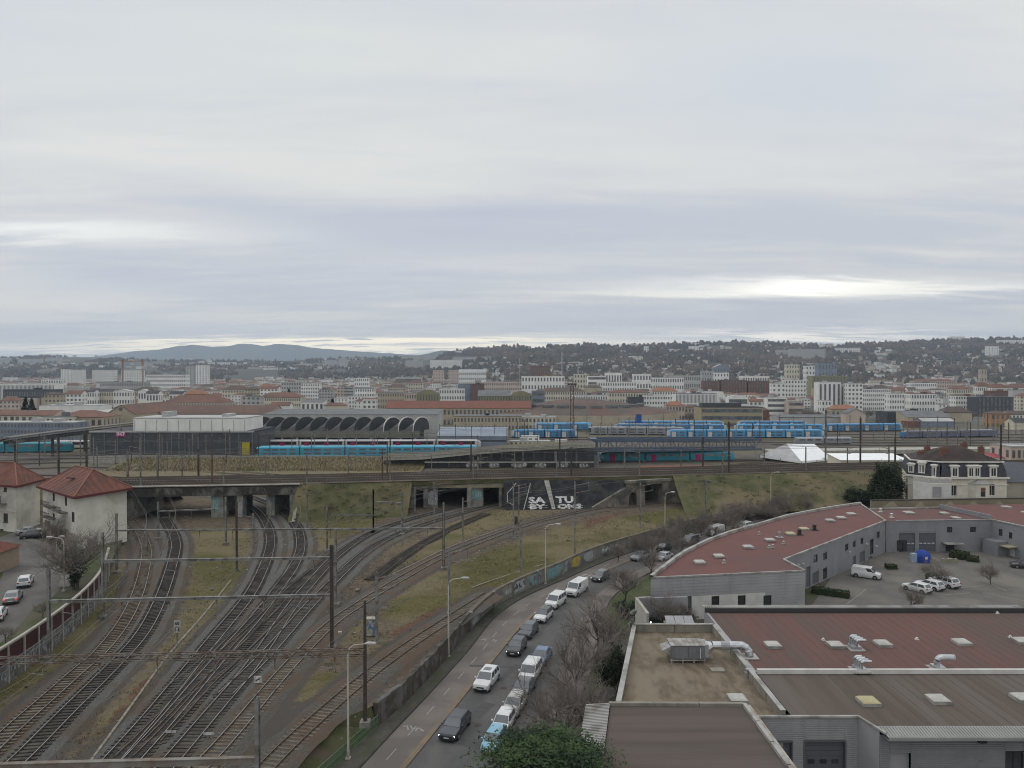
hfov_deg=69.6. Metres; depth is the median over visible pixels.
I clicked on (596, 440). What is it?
truss bridge
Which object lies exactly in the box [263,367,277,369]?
hillside house
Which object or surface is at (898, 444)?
overhead wire
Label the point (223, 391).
windows
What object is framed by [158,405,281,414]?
warehouse
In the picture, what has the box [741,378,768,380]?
windows
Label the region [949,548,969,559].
bush
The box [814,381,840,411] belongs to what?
city building
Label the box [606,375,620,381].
windows
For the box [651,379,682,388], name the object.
windows
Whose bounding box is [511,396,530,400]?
windows
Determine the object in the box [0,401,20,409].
windows
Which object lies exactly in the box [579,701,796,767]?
front block
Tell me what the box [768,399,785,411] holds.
windows
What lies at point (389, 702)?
retaining wall
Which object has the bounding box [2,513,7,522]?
window
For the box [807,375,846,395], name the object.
city building
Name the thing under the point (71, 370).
windows
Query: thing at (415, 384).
city building
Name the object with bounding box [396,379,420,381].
windows
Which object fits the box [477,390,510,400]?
city building
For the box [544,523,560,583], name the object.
street lamp
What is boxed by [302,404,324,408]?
windows
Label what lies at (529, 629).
hatchback
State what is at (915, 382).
windows
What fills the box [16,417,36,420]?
windows
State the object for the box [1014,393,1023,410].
city building
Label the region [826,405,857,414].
city building
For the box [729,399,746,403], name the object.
windows
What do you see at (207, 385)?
city building
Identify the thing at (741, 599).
window
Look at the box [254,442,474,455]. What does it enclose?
train
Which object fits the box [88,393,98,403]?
windows
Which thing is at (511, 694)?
parked car
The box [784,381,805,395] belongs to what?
windows
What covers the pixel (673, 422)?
train
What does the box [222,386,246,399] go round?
city building
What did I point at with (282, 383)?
windows
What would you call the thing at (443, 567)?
catenary gantry
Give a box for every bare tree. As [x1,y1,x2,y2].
[20,507,123,588]
[34,514,67,544]
[497,665,618,739]
[524,615,625,695]
[553,584,649,672]
[601,564,646,601]
[606,543,630,562]
[624,530,662,552]
[628,532,660,551]
[635,550,667,573]
[638,527,672,550]
[644,589,689,622]
[650,523,675,546]
[656,522,677,541]
[658,594,699,622]
[661,513,685,540]
[665,508,700,537]
[668,531,698,551]
[680,411,693,420]
[686,516,712,535]
[693,507,720,528]
[701,525,723,536]
[710,512,730,525]
[719,504,741,528]
[720,501,747,525]
[727,518,745,528]
[731,496,763,520]
[735,500,761,520]
[755,495,782,519]
[760,503,784,517]
[763,494,790,512]
[765,488,796,514]
[777,485,806,511]
[794,493,815,508]
[797,407,815,413]
[863,407,874,417]
[898,583,926,604]
[915,556,956,581]
[973,560,1001,583]
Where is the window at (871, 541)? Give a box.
[870,539,872,554]
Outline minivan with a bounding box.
[544,589,566,608]
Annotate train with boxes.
[0,440,73,452]
[54,438,89,448]
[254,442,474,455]
[269,436,480,446]
[512,429,576,437]
[534,420,590,429]
[589,424,684,434]
[599,447,733,461]
[614,421,726,429]
[619,418,723,424]
[667,426,823,437]
[734,421,824,430]
[737,418,805,423]
[794,436,851,444]
[824,422,902,430]
[899,427,995,437]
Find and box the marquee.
[759,443,824,463]
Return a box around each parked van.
[518,655,541,677]
[682,533,699,545]
[705,523,724,535]
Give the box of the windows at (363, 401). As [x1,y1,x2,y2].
[363,401,377,407]
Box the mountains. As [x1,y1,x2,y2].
[98,344,417,361]
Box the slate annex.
[1002,462,1023,497]
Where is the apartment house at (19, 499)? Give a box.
[0,461,45,531]
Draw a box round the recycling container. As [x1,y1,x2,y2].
[910,549,930,563]
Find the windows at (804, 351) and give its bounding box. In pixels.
[802,351,824,358]
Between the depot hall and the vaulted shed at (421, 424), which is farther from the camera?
the vaulted shed at (421, 424)
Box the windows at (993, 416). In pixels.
[984,415,1008,425]
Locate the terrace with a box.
[3,522,129,640]
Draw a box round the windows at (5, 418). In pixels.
[0,417,13,420]
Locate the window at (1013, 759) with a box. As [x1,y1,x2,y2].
[1005,750,1022,767]
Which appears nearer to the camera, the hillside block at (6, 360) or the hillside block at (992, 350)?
the hillside block at (992, 350)
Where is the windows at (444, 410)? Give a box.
[444,410,520,423]
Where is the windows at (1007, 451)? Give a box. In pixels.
[992,447,1023,457]
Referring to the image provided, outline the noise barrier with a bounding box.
[0,547,109,688]
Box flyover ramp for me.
[383,440,594,467]
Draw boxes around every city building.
[0,382,63,399]
[0,397,23,409]
[0,410,20,420]
[3,377,17,380]
[3,388,62,397]
[13,410,64,420]
[41,378,66,387]
[41,412,77,420]
[44,392,65,404]
[58,410,121,436]
[61,369,69,382]
[63,386,89,392]
[65,390,87,403]
[67,383,83,387]
[70,369,85,384]
[85,390,99,403]
[92,370,116,383]
[96,389,116,408]
[100,381,149,391]
[113,389,134,407]
[121,369,144,381]
[136,386,157,393]
[138,389,147,402]
[146,373,189,389]
[146,390,162,402]
[167,395,233,404]
[169,391,185,398]
[184,390,208,394]
[186,366,195,386]
[196,365,209,383]
[201,384,213,386]
[215,383,226,387]
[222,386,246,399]
[227,381,242,386]
[242,394,263,404]
[245,387,259,394]
[260,386,280,395]
[262,392,305,408]
[270,402,292,408]
[281,381,303,394]
[301,382,321,399]
[301,400,326,408]
[319,388,334,403]
[323,403,347,408]
[337,387,342,397]
[343,387,354,397]
[348,394,368,407]
[354,377,369,386]
[355,387,375,397]
[362,400,377,408]
[377,391,405,408]
[388,384,405,391]
[393,380,408,392]
[395,376,421,381]
[404,393,416,400]
[408,380,422,390]
[416,390,439,400]
[430,382,440,387]
[433,370,443,382]
[439,387,464,400]
[449,370,458,383]
[453,413,521,428]
[458,384,469,400]
[459,369,485,383]
[470,383,483,400]
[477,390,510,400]
[484,380,521,392]
[511,391,531,403]
[521,375,564,392]
[530,365,549,375]
[532,391,544,403]
[539,388,585,400]
[572,393,607,399]
[574,373,587,389]
[584,385,601,393]
[587,375,605,385]
[597,380,635,390]
[604,371,621,381]
[607,390,649,402]
[626,395,643,403]
[632,373,650,389]
[642,393,665,407]
[649,387,677,402]
[651,376,683,392]
[663,374,699,388]
[664,401,684,419]
[672,391,716,405]
[685,405,696,420]
[687,389,723,402]
[700,370,713,386]
[701,379,719,390]
[712,364,728,372]
[712,372,728,380]
[717,378,746,392]
[725,395,747,405]
[739,375,768,380]
[747,379,768,393]
[748,399,763,407]
[763,395,786,414]
[763,407,769,420]
[769,382,785,396]
[770,414,840,423]
[781,378,805,397]
[784,363,799,379]
[784,401,803,413]
[795,398,809,407]
[803,365,814,383]
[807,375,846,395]
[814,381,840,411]
[815,362,836,375]
[817,400,831,413]
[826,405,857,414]
[841,384,843,404]
[841,408,865,422]
[843,382,862,411]
[863,387,890,410]
[868,379,879,382]
[871,385,887,388]
[874,373,884,376]
[876,408,944,422]
[880,380,892,383]
[884,391,904,410]
[891,388,905,392]
[896,411,952,423]
[901,420,919,427]
[905,387,916,392]
[905,392,934,410]
[906,381,936,392]
[909,379,955,390]
[914,418,953,426]
[935,392,945,397]
[938,407,972,421]
[946,386,971,397]
[949,394,975,408]
[967,395,1013,416]
[973,382,989,394]
[982,411,1009,425]
[983,389,1007,396]
[985,453,1004,459]
[986,384,1007,390]
[989,443,1023,459]
[1003,411,1023,417]
[1004,418,1023,429]
[1006,384,1023,389]
[1007,388,1023,409]
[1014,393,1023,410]
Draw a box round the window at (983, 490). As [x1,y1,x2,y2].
[981,488,985,496]
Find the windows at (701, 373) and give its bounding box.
[700,372,712,385]
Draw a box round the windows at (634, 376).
[634,376,650,387]
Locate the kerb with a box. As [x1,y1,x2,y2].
[356,513,789,767]
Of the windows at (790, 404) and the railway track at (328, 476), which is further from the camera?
the windows at (790, 404)
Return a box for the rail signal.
[514,516,517,537]
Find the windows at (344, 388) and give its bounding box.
[344,388,352,397]
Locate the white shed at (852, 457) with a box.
[827,453,903,462]
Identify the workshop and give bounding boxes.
[650,502,885,618]
[702,605,1023,767]
[869,504,991,551]
[947,504,1023,558]
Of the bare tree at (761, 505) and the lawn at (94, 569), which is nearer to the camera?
the lawn at (94, 569)
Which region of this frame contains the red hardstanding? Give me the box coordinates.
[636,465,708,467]
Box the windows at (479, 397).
[479,397,509,400]
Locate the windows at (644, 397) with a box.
[644,397,664,407]
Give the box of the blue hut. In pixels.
[636,414,641,422]
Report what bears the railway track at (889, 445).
on the yard ground at (747, 455)
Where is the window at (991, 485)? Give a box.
[989,484,993,494]
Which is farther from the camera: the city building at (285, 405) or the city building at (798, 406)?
the city building at (798, 406)
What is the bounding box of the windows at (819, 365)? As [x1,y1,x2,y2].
[819,365,835,375]
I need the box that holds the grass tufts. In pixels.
[0,510,711,767]
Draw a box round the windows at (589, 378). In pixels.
[588,377,605,384]
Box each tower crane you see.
[118,360,144,381]
[140,360,146,381]
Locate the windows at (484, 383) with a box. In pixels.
[484,383,520,392]
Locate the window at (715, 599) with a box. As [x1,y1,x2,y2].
[712,596,718,604]
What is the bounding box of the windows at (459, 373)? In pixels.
[459,373,485,383]
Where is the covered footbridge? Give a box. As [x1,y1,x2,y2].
[0,422,132,461]
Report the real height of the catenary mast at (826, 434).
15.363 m
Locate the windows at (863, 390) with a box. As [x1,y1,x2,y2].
[863,390,889,409]
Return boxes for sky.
[0,0,1023,357]
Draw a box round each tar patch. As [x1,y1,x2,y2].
[471,702,495,718]
[499,664,520,680]
[539,620,553,629]
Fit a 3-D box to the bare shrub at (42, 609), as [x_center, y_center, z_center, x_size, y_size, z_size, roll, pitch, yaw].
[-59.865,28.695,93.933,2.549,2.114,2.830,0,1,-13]
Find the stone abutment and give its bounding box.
[592,478,711,508]
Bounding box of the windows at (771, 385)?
[771,385,783,395]
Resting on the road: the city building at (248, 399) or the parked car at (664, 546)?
the parked car at (664, 546)
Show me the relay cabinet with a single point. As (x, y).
(370, 625)
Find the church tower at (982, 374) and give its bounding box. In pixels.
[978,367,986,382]
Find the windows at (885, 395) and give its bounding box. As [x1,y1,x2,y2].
[885,395,903,408]
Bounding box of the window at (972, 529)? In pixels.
[970,527,975,531]
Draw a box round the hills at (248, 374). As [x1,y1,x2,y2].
[0,345,1009,381]
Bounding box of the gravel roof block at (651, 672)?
[616,623,785,747]
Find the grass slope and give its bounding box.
[298,707,374,767]
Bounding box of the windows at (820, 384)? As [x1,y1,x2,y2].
[820,384,839,404]
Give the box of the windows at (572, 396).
[572,396,606,399]
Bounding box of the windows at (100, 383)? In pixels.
[100,383,149,390]
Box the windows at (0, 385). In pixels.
[0,385,53,399]
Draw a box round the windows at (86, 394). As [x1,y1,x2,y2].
[67,394,86,403]
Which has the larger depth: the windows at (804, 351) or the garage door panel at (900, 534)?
the windows at (804, 351)
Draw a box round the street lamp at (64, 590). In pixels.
[46,536,66,591]
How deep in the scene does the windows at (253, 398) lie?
566.82 m
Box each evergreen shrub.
[593,640,625,697]
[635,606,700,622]
[842,487,873,505]
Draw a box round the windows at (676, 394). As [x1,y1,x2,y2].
[676,394,714,405]
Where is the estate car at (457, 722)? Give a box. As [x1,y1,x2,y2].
[438,708,471,740]
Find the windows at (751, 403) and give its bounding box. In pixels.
[748,402,763,407]
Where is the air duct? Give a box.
[704,640,759,659]
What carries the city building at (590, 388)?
on the ground at (870, 418)
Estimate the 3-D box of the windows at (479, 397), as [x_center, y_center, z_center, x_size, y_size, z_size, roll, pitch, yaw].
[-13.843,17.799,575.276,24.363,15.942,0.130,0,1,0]
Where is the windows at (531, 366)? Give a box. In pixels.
[531,366,549,375]
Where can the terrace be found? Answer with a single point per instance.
(70, 593)
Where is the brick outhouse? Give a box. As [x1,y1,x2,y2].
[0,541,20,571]
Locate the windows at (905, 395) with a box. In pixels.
[905,395,934,410]
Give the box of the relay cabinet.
[366,616,374,635]
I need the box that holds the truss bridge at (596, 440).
[588,436,761,463]
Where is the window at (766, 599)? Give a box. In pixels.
[763,595,770,604]
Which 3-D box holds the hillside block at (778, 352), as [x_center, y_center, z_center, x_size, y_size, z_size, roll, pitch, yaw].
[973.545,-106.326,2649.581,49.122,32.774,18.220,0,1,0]
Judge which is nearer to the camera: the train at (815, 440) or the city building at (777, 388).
the train at (815, 440)
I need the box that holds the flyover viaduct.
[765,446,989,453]
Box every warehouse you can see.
[108,401,178,425]
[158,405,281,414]
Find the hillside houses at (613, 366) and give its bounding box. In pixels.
[9,338,1023,369]
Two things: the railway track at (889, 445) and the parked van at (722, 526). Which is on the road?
the parked van at (722, 526)
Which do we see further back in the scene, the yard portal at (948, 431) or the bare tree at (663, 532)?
the yard portal at (948, 431)
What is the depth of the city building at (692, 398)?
640.19 m
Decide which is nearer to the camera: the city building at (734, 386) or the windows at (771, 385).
the windows at (771, 385)
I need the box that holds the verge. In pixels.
[568,530,1023,767]
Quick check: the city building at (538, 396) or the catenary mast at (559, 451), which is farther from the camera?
the city building at (538, 396)
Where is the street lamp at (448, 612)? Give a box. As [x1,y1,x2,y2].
[448,577,468,656]
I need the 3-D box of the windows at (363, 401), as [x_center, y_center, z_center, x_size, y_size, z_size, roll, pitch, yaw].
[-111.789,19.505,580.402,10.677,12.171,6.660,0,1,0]
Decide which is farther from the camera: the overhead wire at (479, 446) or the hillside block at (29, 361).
the hillside block at (29, 361)
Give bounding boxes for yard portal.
[258,430,436,445]
[328,434,477,444]
[600,423,689,436]
[839,425,907,439]
[907,429,996,443]
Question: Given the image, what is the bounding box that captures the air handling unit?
[659,638,708,662]
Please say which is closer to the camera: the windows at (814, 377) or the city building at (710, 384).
the city building at (710, 384)
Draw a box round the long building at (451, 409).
[386,401,531,423]
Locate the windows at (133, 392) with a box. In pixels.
[114,392,133,407]
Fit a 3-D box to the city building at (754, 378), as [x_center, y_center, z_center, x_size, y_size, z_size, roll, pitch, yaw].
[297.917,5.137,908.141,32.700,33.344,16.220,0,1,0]
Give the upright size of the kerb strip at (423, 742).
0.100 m
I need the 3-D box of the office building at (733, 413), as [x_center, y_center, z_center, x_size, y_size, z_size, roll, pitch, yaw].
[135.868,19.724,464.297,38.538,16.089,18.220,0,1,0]
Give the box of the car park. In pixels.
[812,535,1023,606]
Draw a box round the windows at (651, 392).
[651,392,676,402]
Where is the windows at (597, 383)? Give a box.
[597,383,635,390]
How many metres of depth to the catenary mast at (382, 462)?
174.12 m
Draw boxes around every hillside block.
[0,358,11,363]
[18,359,42,364]
[46,358,61,363]
[207,362,236,364]
[324,360,337,366]
[339,358,347,367]
[401,356,421,359]
[405,360,422,367]
[423,355,437,360]
[430,360,446,368]
[447,360,461,367]
[453,357,489,360]
[688,346,698,349]
[775,350,787,354]
[788,349,825,358]
[834,348,859,352]
[948,336,964,339]
[985,346,998,355]
[996,340,1023,343]
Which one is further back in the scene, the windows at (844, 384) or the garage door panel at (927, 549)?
the windows at (844, 384)
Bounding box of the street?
[0,526,60,642]
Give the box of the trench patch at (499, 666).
[470,665,520,667]
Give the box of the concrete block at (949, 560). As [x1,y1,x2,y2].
[941,558,957,562]
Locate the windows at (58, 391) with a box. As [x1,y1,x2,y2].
[4,391,62,395]
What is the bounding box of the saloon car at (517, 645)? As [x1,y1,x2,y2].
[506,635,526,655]
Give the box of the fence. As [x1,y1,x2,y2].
[318,714,377,767]
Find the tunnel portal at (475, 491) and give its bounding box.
[409,472,504,507]
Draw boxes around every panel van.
[565,576,588,596]
[851,564,881,579]
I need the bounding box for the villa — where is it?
[902,442,1009,498]
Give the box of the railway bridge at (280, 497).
[127,483,300,522]
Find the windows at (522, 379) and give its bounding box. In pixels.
[521,378,563,388]
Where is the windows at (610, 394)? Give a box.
[610,394,647,401]
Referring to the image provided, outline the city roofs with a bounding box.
[0,357,1023,410]
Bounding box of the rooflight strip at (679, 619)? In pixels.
[663,616,694,622]
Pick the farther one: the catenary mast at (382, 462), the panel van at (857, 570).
the catenary mast at (382, 462)
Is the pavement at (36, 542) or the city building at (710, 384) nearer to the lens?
the pavement at (36, 542)
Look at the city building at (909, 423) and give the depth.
440.38 m
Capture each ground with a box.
[0,424,1023,491]
[0,492,719,767]
[36,406,1013,713]
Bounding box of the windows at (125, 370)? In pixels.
[125,370,141,381]
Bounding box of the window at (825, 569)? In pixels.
[823,567,826,578]
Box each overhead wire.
[0,437,1016,455]
[0,441,1021,460]
[0,466,175,703]
[0,467,146,674]
[1,438,474,441]
[3,433,465,434]
[4,439,1015,456]
[7,428,1003,430]
[14,440,1017,458]
[81,470,270,717]
[89,424,1017,425]
[102,470,300,717]
[143,474,482,717]
[173,469,682,717]
[225,478,488,636]
[242,547,488,717]
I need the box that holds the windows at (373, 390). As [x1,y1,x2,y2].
[356,389,375,395]
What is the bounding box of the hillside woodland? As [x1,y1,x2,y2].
[0,335,1023,383]
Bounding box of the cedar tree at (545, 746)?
[457,717,638,767]
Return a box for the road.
[407,529,732,767]
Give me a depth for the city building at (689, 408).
530.31 m
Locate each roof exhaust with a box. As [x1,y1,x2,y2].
[845,634,865,651]
[847,655,871,673]
[925,654,955,667]
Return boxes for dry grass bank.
[99,457,424,476]
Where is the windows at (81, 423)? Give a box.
[1,423,86,438]
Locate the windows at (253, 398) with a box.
[243,397,261,403]
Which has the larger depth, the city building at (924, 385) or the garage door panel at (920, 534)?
the city building at (924, 385)
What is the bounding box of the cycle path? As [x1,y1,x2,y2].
[361,517,772,767]
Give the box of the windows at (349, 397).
[349,397,368,406]
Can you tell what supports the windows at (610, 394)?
in the city building at (618, 395)
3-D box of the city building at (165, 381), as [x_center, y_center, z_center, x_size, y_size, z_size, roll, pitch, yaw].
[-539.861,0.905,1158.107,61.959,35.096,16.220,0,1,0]
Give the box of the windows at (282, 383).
[282,383,300,392]
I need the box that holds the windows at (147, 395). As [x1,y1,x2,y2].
[147,395,159,399]
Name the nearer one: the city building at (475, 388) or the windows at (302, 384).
the city building at (475, 388)
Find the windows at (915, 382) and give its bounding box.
[915,382,954,390]
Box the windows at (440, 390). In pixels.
[440,390,463,398]
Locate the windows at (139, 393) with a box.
[139,393,145,398]
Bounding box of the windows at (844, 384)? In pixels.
[844,384,861,410]
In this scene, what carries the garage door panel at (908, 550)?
in the workshop at (942, 528)
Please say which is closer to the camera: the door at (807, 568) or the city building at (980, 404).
the door at (807, 568)
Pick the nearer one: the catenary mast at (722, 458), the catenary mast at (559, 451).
the catenary mast at (722, 458)
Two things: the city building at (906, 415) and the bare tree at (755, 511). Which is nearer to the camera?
the bare tree at (755, 511)
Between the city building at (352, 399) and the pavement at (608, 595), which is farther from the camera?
the city building at (352, 399)
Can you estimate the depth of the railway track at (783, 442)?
342.48 m
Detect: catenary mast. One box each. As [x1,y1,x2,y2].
[37,436,45,461]
[38,435,46,465]
[57,437,69,473]
[85,433,87,467]
[89,443,97,467]
[126,450,128,476]
[129,445,142,485]
[132,525,147,553]
[139,438,147,462]
[156,454,167,475]
[181,457,183,475]
[197,449,199,475]
[211,437,212,483]
[222,457,234,484]
[234,502,238,571]
[239,513,254,546]
[305,455,308,483]
[306,491,319,527]
[330,544,333,647]
[374,572,398,643]
[379,454,391,480]
[382,449,391,478]
[386,441,387,471]
[414,486,425,513]
[433,482,445,521]
[442,504,442,565]
[447,547,468,613]
[461,497,475,544]
[470,442,471,469]
[472,453,483,478]
[477,456,487,469]
[505,523,522,573]
[512,483,524,539]
[517,486,530,528]
[559,437,560,468]
[570,447,571,475]
[574,481,589,553]
[624,444,633,467]
[629,450,640,475]
[639,483,652,526]
[702,437,703,465]
[705,480,717,514]
[721,448,732,473]
[728,422,729,472]
[805,447,806,471]
[825,410,834,462]
[859,418,861,462]
[879,446,889,463]
[894,438,895,461]
[1000,425,1009,460]
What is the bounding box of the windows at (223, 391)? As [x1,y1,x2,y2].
[223,391,243,399]
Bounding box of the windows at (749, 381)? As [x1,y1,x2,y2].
[749,381,768,393]
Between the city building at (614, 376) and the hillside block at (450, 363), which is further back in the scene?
the hillside block at (450, 363)
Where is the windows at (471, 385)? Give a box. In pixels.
[471,385,481,400]
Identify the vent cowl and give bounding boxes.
[628,609,636,627]
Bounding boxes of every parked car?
[0,606,7,620]
[2,589,22,604]
[15,526,42,534]
[16,574,33,587]
[19,530,45,538]
[473,664,499,691]
[480,723,507,752]
[491,706,515,730]
[502,689,527,716]
[512,675,535,695]
[531,645,552,665]
[630,550,650,560]
[656,541,671,550]
[658,550,673,561]
[735,520,752,527]
[901,581,932,593]
[917,578,945,591]
[928,576,960,588]
[1009,559,1023,568]
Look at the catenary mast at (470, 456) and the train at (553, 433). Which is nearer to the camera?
the catenary mast at (470, 456)
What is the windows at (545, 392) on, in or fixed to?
in the city building at (551, 394)
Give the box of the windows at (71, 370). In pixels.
[71,370,85,382]
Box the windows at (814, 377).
[814,377,845,383]
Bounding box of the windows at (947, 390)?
[947,390,971,397]
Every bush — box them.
[613,599,634,616]
[884,563,898,569]
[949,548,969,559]
[966,555,979,562]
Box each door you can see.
[242,442,249,454]
[687,596,690,612]
[806,566,809,587]
[812,571,817,584]
[859,551,863,562]
[889,753,908,767]
[897,540,901,550]
[903,540,906,550]
[946,545,953,550]
[1010,548,1014,556]
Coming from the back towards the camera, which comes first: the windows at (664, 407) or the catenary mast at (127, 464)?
the windows at (664, 407)
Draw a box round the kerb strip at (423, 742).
[399,522,757,767]
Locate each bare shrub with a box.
[0,624,18,642]
[30,602,53,617]
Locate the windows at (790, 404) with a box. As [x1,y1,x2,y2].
[789,403,802,411]
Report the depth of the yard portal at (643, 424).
375.49 m
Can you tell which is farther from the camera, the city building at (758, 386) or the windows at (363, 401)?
the city building at (758, 386)
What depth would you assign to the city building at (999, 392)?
600.16 m
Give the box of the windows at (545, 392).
[545,392,584,398]
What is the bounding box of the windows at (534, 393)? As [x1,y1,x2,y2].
[533,392,543,401]
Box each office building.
[0,417,88,440]
[522,413,555,427]
[694,403,762,425]
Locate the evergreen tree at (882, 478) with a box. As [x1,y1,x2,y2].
[859,458,906,502]
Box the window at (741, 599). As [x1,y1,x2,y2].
[738,595,744,604]
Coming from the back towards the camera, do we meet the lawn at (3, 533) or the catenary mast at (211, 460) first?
the catenary mast at (211, 460)
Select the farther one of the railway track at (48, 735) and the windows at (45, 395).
the windows at (45, 395)
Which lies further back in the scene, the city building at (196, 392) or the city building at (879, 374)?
the city building at (879, 374)
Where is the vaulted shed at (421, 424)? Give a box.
[263,416,429,439]
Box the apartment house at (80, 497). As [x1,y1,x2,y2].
[36,465,132,549]
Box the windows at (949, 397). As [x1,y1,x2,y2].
[949,397,966,407]
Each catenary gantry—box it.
[0,600,370,727]
[0,696,260,767]
[43,546,336,660]
[98,529,339,619]
[112,502,446,573]
[155,497,228,544]
[324,506,373,551]
[371,489,404,534]
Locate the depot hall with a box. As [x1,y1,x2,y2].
[89,427,274,454]
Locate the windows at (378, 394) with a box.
[378,394,403,407]
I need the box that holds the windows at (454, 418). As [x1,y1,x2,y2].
[454,418,520,428]
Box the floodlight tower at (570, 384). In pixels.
[567,383,576,439]
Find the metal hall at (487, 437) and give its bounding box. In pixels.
[436,427,507,446]
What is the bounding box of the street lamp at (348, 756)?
[345,642,375,759]
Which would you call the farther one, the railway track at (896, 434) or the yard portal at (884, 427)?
the railway track at (896, 434)
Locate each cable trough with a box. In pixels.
[90,580,230,759]
[392,527,507,574]
[471,564,543,588]
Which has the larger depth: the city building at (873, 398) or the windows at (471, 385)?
the city building at (873, 398)
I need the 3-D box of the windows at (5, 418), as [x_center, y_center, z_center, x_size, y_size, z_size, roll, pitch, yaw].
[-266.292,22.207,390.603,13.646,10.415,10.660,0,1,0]
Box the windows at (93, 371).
[93,371,115,383]
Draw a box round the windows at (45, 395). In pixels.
[45,395,64,404]
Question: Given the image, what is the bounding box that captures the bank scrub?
[294,471,869,519]
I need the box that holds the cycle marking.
[403,725,423,730]
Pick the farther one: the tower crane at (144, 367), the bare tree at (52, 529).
the tower crane at (144, 367)
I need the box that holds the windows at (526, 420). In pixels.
[522,419,554,427]
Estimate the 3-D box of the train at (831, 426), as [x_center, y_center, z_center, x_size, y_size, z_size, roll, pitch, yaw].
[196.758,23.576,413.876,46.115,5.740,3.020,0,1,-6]
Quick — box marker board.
[254,676,261,682]
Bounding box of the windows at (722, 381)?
[722,381,745,392]
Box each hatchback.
[518,620,538,638]
[533,605,552,622]
[591,568,609,581]
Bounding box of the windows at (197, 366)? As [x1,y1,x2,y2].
[197,366,209,382]
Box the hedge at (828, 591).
[811,586,850,598]
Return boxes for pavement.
[15,538,70,587]
[333,511,800,767]
[512,553,677,764]
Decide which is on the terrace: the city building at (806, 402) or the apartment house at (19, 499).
the apartment house at (19, 499)
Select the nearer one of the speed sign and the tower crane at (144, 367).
the speed sign
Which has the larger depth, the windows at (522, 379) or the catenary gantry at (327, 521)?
the windows at (522, 379)
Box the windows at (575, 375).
[575,375,587,387]
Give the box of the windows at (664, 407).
[664,407,683,419]
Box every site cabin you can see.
[509,437,549,443]
[521,435,539,439]
[555,439,566,441]
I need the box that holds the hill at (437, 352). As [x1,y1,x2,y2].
[418,350,448,356]
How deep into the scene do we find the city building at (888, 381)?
1682.47 m
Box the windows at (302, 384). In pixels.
[302,384,321,399]
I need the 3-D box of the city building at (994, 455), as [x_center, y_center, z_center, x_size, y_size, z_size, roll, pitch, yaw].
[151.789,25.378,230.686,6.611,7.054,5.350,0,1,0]
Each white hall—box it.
[39,402,111,411]
[133,411,262,430]
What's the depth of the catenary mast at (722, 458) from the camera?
185.84 m
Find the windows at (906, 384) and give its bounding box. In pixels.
[906,384,935,390]
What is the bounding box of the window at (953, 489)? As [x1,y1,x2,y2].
[951,485,955,495]
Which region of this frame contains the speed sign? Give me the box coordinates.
[174,618,179,647]
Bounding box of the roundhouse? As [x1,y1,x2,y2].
[499,398,679,426]
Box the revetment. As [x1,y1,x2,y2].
[503,480,625,509]
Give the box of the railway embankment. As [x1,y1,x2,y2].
[40,470,903,522]
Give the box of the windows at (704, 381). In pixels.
[704,381,718,390]
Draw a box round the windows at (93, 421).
[79,418,120,424]
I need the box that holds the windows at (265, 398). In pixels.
[265,398,299,405]
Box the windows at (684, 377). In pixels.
[684,377,699,386]
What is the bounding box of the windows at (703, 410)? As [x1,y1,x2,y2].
[702,409,761,425]
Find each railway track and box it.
[0,508,188,761]
[0,517,159,758]
[4,458,88,461]
[20,455,106,455]
[20,462,278,474]
[27,467,255,474]
[40,465,901,482]
[41,475,117,476]
[42,461,1023,481]
[45,460,1023,479]
[88,496,282,759]
[108,630,248,757]
[118,495,313,767]
[126,467,901,485]
[141,606,292,743]
[145,499,494,767]
[182,500,658,767]
[208,503,498,695]
[219,549,346,652]
[239,592,503,767]
[364,513,490,580]
[507,437,1023,438]
[507,439,1023,440]
[587,431,901,431]
[598,442,988,443]
[599,460,771,463]
[721,455,904,465]
[740,461,826,464]
[773,444,978,446]
[824,434,1023,435]
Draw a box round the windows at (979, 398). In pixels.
[979,398,1012,415]
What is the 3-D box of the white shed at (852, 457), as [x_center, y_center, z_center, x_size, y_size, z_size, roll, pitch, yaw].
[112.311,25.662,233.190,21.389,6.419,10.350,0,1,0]
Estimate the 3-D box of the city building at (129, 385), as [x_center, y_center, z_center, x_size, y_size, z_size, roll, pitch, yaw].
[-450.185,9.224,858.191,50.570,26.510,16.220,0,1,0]
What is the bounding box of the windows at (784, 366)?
[784,366,798,377]
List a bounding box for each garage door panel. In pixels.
[783,746,789,750]
[805,742,842,744]
[805,745,842,749]
[805,750,842,755]
[805,756,842,760]
[805,761,842,765]
[805,766,842,767]
[899,533,914,535]
[899,536,914,538]
[899,539,914,541]
[899,549,914,551]
[902,545,914,548]
[919,533,934,535]
[919,536,934,538]
[919,539,934,541]
[919,542,934,544]
[919,545,934,547]
[919,548,934,550]
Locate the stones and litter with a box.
[24,510,683,757]
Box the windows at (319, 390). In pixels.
[319,390,333,400]
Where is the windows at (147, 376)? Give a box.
[147,376,184,389]
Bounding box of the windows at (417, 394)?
[417,394,437,400]
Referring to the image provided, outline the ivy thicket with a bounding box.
[58,541,89,588]
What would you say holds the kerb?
on the ground at (870, 418)
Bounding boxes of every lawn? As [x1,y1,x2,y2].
[0,531,12,536]
[0,596,68,646]
[48,540,100,576]
[604,576,650,631]
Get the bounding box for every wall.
[89,456,381,463]
[373,512,763,724]
[635,596,687,622]
[870,498,1023,529]
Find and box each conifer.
[21,397,29,409]
[28,398,36,409]
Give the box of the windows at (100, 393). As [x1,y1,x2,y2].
[100,393,112,408]
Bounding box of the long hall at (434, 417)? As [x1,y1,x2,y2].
[263,409,442,436]
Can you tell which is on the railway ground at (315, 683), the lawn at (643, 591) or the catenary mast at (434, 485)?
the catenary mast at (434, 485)

